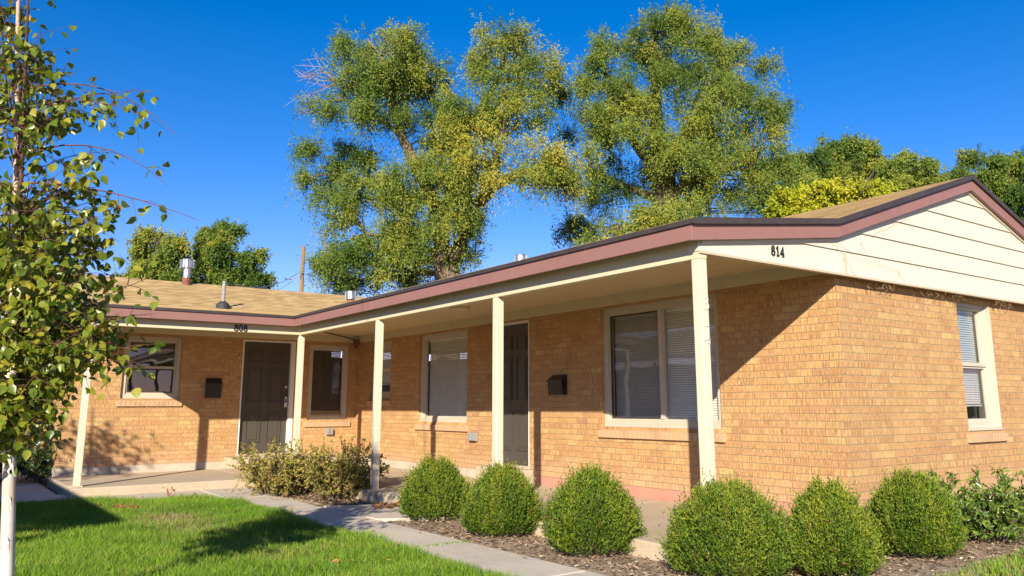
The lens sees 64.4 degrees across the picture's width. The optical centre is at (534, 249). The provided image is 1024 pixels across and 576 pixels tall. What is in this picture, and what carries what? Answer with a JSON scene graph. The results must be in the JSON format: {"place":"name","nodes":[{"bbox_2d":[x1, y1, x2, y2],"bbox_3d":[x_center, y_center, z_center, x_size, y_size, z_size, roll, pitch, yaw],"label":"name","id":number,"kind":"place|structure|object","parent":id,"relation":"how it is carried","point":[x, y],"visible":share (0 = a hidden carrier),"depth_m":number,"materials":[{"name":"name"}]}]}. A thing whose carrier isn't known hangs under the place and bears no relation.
{"place":"outdoors","nodes":[
{"label":"outdoors","id":0,"kind":"place"},
{"bbox_2d":[19,434,323,506],"bbox_3d":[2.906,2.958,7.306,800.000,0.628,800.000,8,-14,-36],"label":"ground","id":1,"kind":"structure","parent":0,"point":[44,484],"depth_m":12.87,"materials":[{"name":"soil"}]},
{"bbox_2d":[0,424,72,483],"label":"dark shrub","id":2,"kind":"object","parent":1,"relation":"on","point":[42,457],"visible":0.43,"depth_m":13.07,"materials":[{"name":"green plant"}]},
{"bbox_2d":[112,223,205,283],"bbox_3d":[-18.715,3.856,39.882,5.845,10.474,4.009,0,-11,-2],"label":"tree","id":3,"kind":"object","parent":1,"relation":"on","point":[173,249],"visible":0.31,"depth_m":39.55,"materials":[{"name":"green plant"}]},
{"bbox_2d":[191,216,278,289],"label":"tree","id":4,"kind":"object","parent":1,"relation":"on","point":[212,248],"visible":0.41,"depth_m":41.38,"materials":[{"name":"green plant"}]},
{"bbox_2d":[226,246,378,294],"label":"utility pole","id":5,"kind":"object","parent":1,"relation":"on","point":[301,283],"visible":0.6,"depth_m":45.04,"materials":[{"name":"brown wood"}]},
{"bbox_2d":[247,486,377,505],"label":"mulch","id":6,"kind":"object","parent":1,"relation":"on","point":[336,501],"visible":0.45,"depth_m":10.57,"materials":[{"name":"brown wood"}]},
{"bbox_2d":[227,437,341,497],"bbox_3d":[-3.518,3.069,11.373,1.626,0.880,1.434,-1,-11,6],"label":"barberry bush","id":7,"kind":"object","parent":6,"relation":"on","point":[278,475],"visible":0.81,"depth_m":11.08,"materials":[{"name":"yellow plant"}]},
{"bbox_2d":[287,434,389,499],"bbox_3d":[-2.666,2.925,10.951,1.264,0.861,1.405,-8,-13,34],"label":"barberry bush","id":8,"kind":"object","parent":6,"relation":"on","point":[332,478],"visible":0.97,"depth_m":10.69,"materials":[{"name":"yellow plant"}]},
{"bbox_2d":[47,464,790,572],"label":"porch slab","id":9,"kind":"structure","parent":1,"relation":"on","point":[654,518],"depth_m":11.34,"materials":[{"name":"concrete"}]},
{"bbox_2d":[283,6,609,360],"bbox_3d":[-2.616,-0.594,23.790,9.702,13.053,4.585,1,-11,-4],"label":"elm tree","id":10,"kind":"object","parent":1,"relation":"on","point":[395,78],"visible":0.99,"depth_m":23.53,"materials":[{"name":"green plant"}]},
{"bbox_2d":[24,175,1023,547],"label":"brick house","id":11,"kind":"structure","parent":1,"relation":"on","point":[778,357],"depth_m":9.64,"materials":[{"name":"brick"}]},
{"bbox_2d":[116,335,182,405],"bbox_3d":[-6.607,2.099,14.021,1.038,1.190,0.218,8,-14,-36],"label":"window","id":12,"kind":"structure","parent":11,"relation":"in","point":[175,377],"depth_m":14.07,"materials":[{"name":"paint"}]},
{"bbox_2d":[205,378,222,397],"bbox_3d":[-5.708,2.466,14.474,0.269,0.353,0.110,8,-14,-36],"label":"mailbox","id":13,"kind":"object","parent":11,"relation":"attached to","point":[213,388],"visible":1,"depth_m":14.45,"materials":[{"name":"black metal"}]},
{"bbox_2d":[235,340,295,456],"bbox_3d":[-4.985,2.749,15.116,1.040,2.093,0.180,8,-14,-36],"label":"door","id":14,"kind":"structure","parent":11,"relation":"in","point":[268,367],"depth_m":15.13,"materials":[{"name":"paint"}]},
{"bbox_2d":[304,344,349,426],"bbox_3d":[-4.041,2.655,15.862,0.928,1.565,0.218,8,-14,-36],"label":"window","id":15,"kind":"structure","parent":11,"relation":"in","point":[334,350],"depth_m":15.93,"materials":[{"name":"paint"}]},
{"bbox_2d":[325,428,332,434],"bbox_3d":[-3.938,3.506,15.639,0.140,0.130,0.074,8,-14,-36],"label":"outlet box","id":16,"kind":"object","parent":11,"relation":"attached to","point":[329,431],"visible":1,"depth_m":15.61,"materials":[{"name":"grey plastic"}]},
{"bbox_2d":[324,332,358,348],"bbox_3d":[-3.757,1.763,15.775,0.120,0.263,1.030,-6,-12,28],"label":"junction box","id":17,"kind":"object","parent":11,"relation":"attached to","point":[355,342],"visible":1,"depth_m":16.11,"materials":[{"name":"metal"}]},
{"bbox_2d":[367,340,391,405],"bbox_3d":[-2.853,2.344,15.392,0.218,1.200,0.948,8,-14,-36],"label":"window","id":18,"kind":"structure","parent":11,"relation":"in","point":[386,344],"depth_m":15.46,"materials":[{"name":"paint"}]},
{"bbox_2d":[414,329,467,431],"bbox_3d":[-1.486,2.189,13.557,0.218,1.618,1.688,8,-14,-36],"label":"window","id":19,"kind":"structure","parent":11,"relation":"in","point":[456,412],"depth_m":13.69,"materials":[{"name":"paint"}]},
{"bbox_2d":[450,306,469,310],"bbox_3d":[-1.056,0.840,11.561,0.278,0.048,0.278,8,-14,-36],"label":"porch light","id":20,"kind":"object","parent":11,"relation":"attached to","point":[461,308],"visible":0.92,"depth_m":11.46,"materials":[{"name":"beige paint"}]},
{"bbox_2d":[468,432,477,440],"bbox_3d":[-0.948,2.886,12.514,0.074,0.130,0.200,8,-14,-36],"label":"outlet box","id":21,"kind":"object","parent":11,"relation":"attached to","point":[472,436],"visible":1,"depth_m":12.45,"materials":[{"name":"grey plastic"}]},
{"bbox_2d":[490,320,529,468],"bbox_3d":[-0.301,2.118,11.942,0.180,2.093,0.970,8,-14,-36],"label":"door","id":22,"kind":"structure","parent":11,"relation":"in","point":[516,334],"depth_m":11.91,"materials":[{"name":"paint"}]},
{"bbox_2d":[546,374,566,394],"bbox_3d":[0.304,1.826,10.972,0.110,0.268,0.324,8,-14,-36],"label":"mailbox","id":23,"kind":"object","parent":11,"relation":"attached to","point":[557,384],"visible":1,"depth_m":10.91,"materials":[{"name":"black metal"}]},
{"bbox_2d":[597,293,726,441],"bbox_3d":[1.488,1.423,9.643,0.218,1.618,2.042,8,-14,-36],"label":"window","id":24,"kind":"structure","parent":11,"relation":"in","point":[642,419],"depth_m":9.74,"materials":[{"name":"paint"}]},
{"bbox_2d":[826,219,1012,311],"bbox_3d":[4.170,0.117,8.714,4.089,0.864,0.158,8,-14,-36],"label":"dried vine","id":25,"kind":"object","parent":11,"relation":"hanging from","point":[914,290],"visible":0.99,"depth_m":8.43,"materials":[{"name":"brown plant"}]},
{"bbox_2d":[956,302,1007,442],"bbox_3d":[5.036,1.399,9.322,0.888,1.565,0.228,8,-14,-36],"label":"window","id":26,"kind":"structure","parent":11,"relation":"in","point":[970,365],"depth_m":9.48,"materials":[{"name":"paint"}]},
{"bbox_2d":[570,174,709,245],"bbox_3d":[2.764,1.559,20.449,3.825,7.464,2.257,-1,-11,2],"label":"weeping tree","id":27,"kind":"object","parent":1,"relation":"on","point":[655,215],"visible":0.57,"depth_m":20.70,"materials":[{"name":"green plant"}]},
{"bbox_2d":[548,0,823,251],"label":"elm tree","id":28,"kind":"object","parent":1,"relation":"on","point":[664,159],"visible":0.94,"depth_m":25.50,"materials":[{"name":"green plant"}]},
{"bbox_2d":[385,518,1023,575],"bbox_3d":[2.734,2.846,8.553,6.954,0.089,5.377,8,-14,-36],"label":"mulch","id":29,"kind":"object","parent":1,"relation":"on","point":[673,569],"visible":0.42,"depth_m":6.53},
{"bbox_2d":[396,445,472,520],"bbox_3d":[-1.050,2.552,8.872,0.912,0.824,0.911,0,-11,-1],"label":"round shrub","id":30,"kind":"object","parent":29,"relation":"on","point":[430,488],"visible":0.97,"depth_m":8.66,"materials":[{"name":"green plant"}]},
{"bbox_2d":[448,458,546,536],"bbox_3d":[-0.292,2.381,7.826,0.939,0.759,0.933,-2,-11,9],"label":"round shrub","id":31,"kind":"object","parent":29,"relation":"on","point":[499,499],"visible":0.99,"depth_m":7.60,"materials":[{"name":"green plant"}]},
{"bbox_2d":[538,459,647,556],"bbox_3d":[0.473,2.154,6.838,0.965,0.820,0.977,8,-14,-36],"label":"round shrub","id":32,"kind":"object","parent":29,"relation":"on","point":[607,499],"visible":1,"depth_m":6.62,"materials":[{"name":"green plant"}]},
{"bbox_2d":[653,467,806,575],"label":"round shrub","id":33,"kind":"object","parent":29,"relation":"on","point":[747,522],"visible":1,"depth_m":5.68,"materials":[{"name":"green plant"}]},
{"bbox_2d":[780,470,895,575],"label":"round shrub","id":34,"kind":"object","parent":29,"relation":"on","point":[833,526],"visible":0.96,"depth_m":5.72,"materials":[{"name":"green plant"}]},
{"bbox_2d":[859,444,972,558],"bbox_3d":[3.103,2.076,6.713,0.978,0.906,0.911,8,-14,-36],"label":"round shrub","id":35,"kind":"object","parent":29,"relation":"on","point":[932,518],"visible":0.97,"depth_m":6.46,"materials":[{"name":"green plant"}]},
{"bbox_2d":[869,565,982,575],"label":"bark mulch","id":36,"kind":"structure","parent":29,"relation":"on","point":[928,571],"depth_m":5.91,"materials":[{"name":"brown wood"}]},
{"bbox_2d":[923,465,1023,543],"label":"laurel shrub","id":37,"kind":"object","parent":29,"relation":"on","point":[997,516],"visible":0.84,"depth_m":7.16,"materials":[{"name":"green plant"}]},
{"bbox_2d":[761,169,907,217],"bbox_3d":[6.218,1.481,16.999,3.480,6.280,2.252,-2,-11,10],"label":"yellow tree","id":38,"kind":"object","parent":1,"relation":"on","point":[824,193],"visible":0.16,"depth_m":16.91,"materials":[{"name":"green plant"}]},
{"bbox_2d":[765,131,971,190],"bbox_3d":[14.201,1.347,33.634,9.445,12.794,3.756,0,-11,1],"label":"round tree","id":39,"kind":"object","parent":1,"relation":"on","point":[829,158],"visible":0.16,"depth_m":33.45,"materials":[{"name":"green plant"}]},
{"bbox_2d":[832,126,951,191],"bbox_3d":[13.859,1.286,30.584,4.800,11.758,3.495,2,-11,-11],"label":"round tree","id":40,"kind":"object","parent":1,"relation":"on","point":[903,168],"visible":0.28,"depth_m":30.55,"materials":[{"name":"green plant"}]},
{"bbox_2d":[945,143,1023,220],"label":"round tree","id":41,"kind":"object","parent":1,"relation":"on","point":[1000,177],"visible":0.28,"depth_m":27.69,"materials":[{"name":"green plant"}]},
{"bbox_2d":[0,493,525,575],"bbox_3d":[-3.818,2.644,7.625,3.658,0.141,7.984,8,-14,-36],"label":"grass","id":42,"kind":"structure","parent":0,"point":[103,546],"depth_m":6.99,"materials":[{"name":"green plant"}]},
{"bbox_2d":[0,0,199,575],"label":"birch tree","id":43,"kind":"object","parent":42,"relation":"on","point":[48,351],"visible":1,"depth_m":4.70,"materials":[{"name":"green plant"}]},
{"bbox_2d":[162,486,175,496],"bbox_3d":[-4.920,3.293,11.007,0.270,0.174,0.117,-7,-13,33],"label":"seedling","id":44,"kind":"object","parent":42,"relation":"in","point":[173,489],"visible":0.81,"depth_m":11.03,"materials":[{"name":"red plant"}]},
{"bbox_2d":[0,472,605,575],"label":"walkway","id":45,"kind":"structure","parent":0,"point":[352,517],"depth_m":8.33,"materials":[{"name":"concrete"}]},
{"bbox_2d":[372,501,399,508],"bbox_3d":[-1.729,3.047,9.678,0.404,0.076,0.353,3,-11,-16],"label":"leaf pile","id":46,"kind":"object","parent":45,"relation":"on","point":[386,505],"visible":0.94,"depth_m":9.63,"materials":[{"name":"brown plant"}]},
{"bbox_2d":[23,478,845,573],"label":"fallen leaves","id":47,"kind":"object","parent":45,"relation":"on","point":[334,560],"visible":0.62,"depth_m":7.46,"materials":[{"name":"brown plant"}]},
{"bbox_2d":[417,539,466,547],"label":"joint weeds","id":48,"kind":"object","parent":45,"relation":"on","point":[444,542],"visible":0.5,"depth_m":7.10,"materials":[{"name":"green plant"}]},
{"bbox_2d":[0,0,1023,360],"label":"sky","id":49,"kind":"structure","parent":0,"point":[934,77],"materials":[{"name":"blue"}]},
{"bbox_2d":[932,546,1023,575],"bbox_3d":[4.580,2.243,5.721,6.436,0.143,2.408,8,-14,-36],"label":"grass","id":50,"kind":"structure","parent":0,"point":[1000,567],"depth_m":5.89,"materials":[{"name":"green plant"}]}
]}

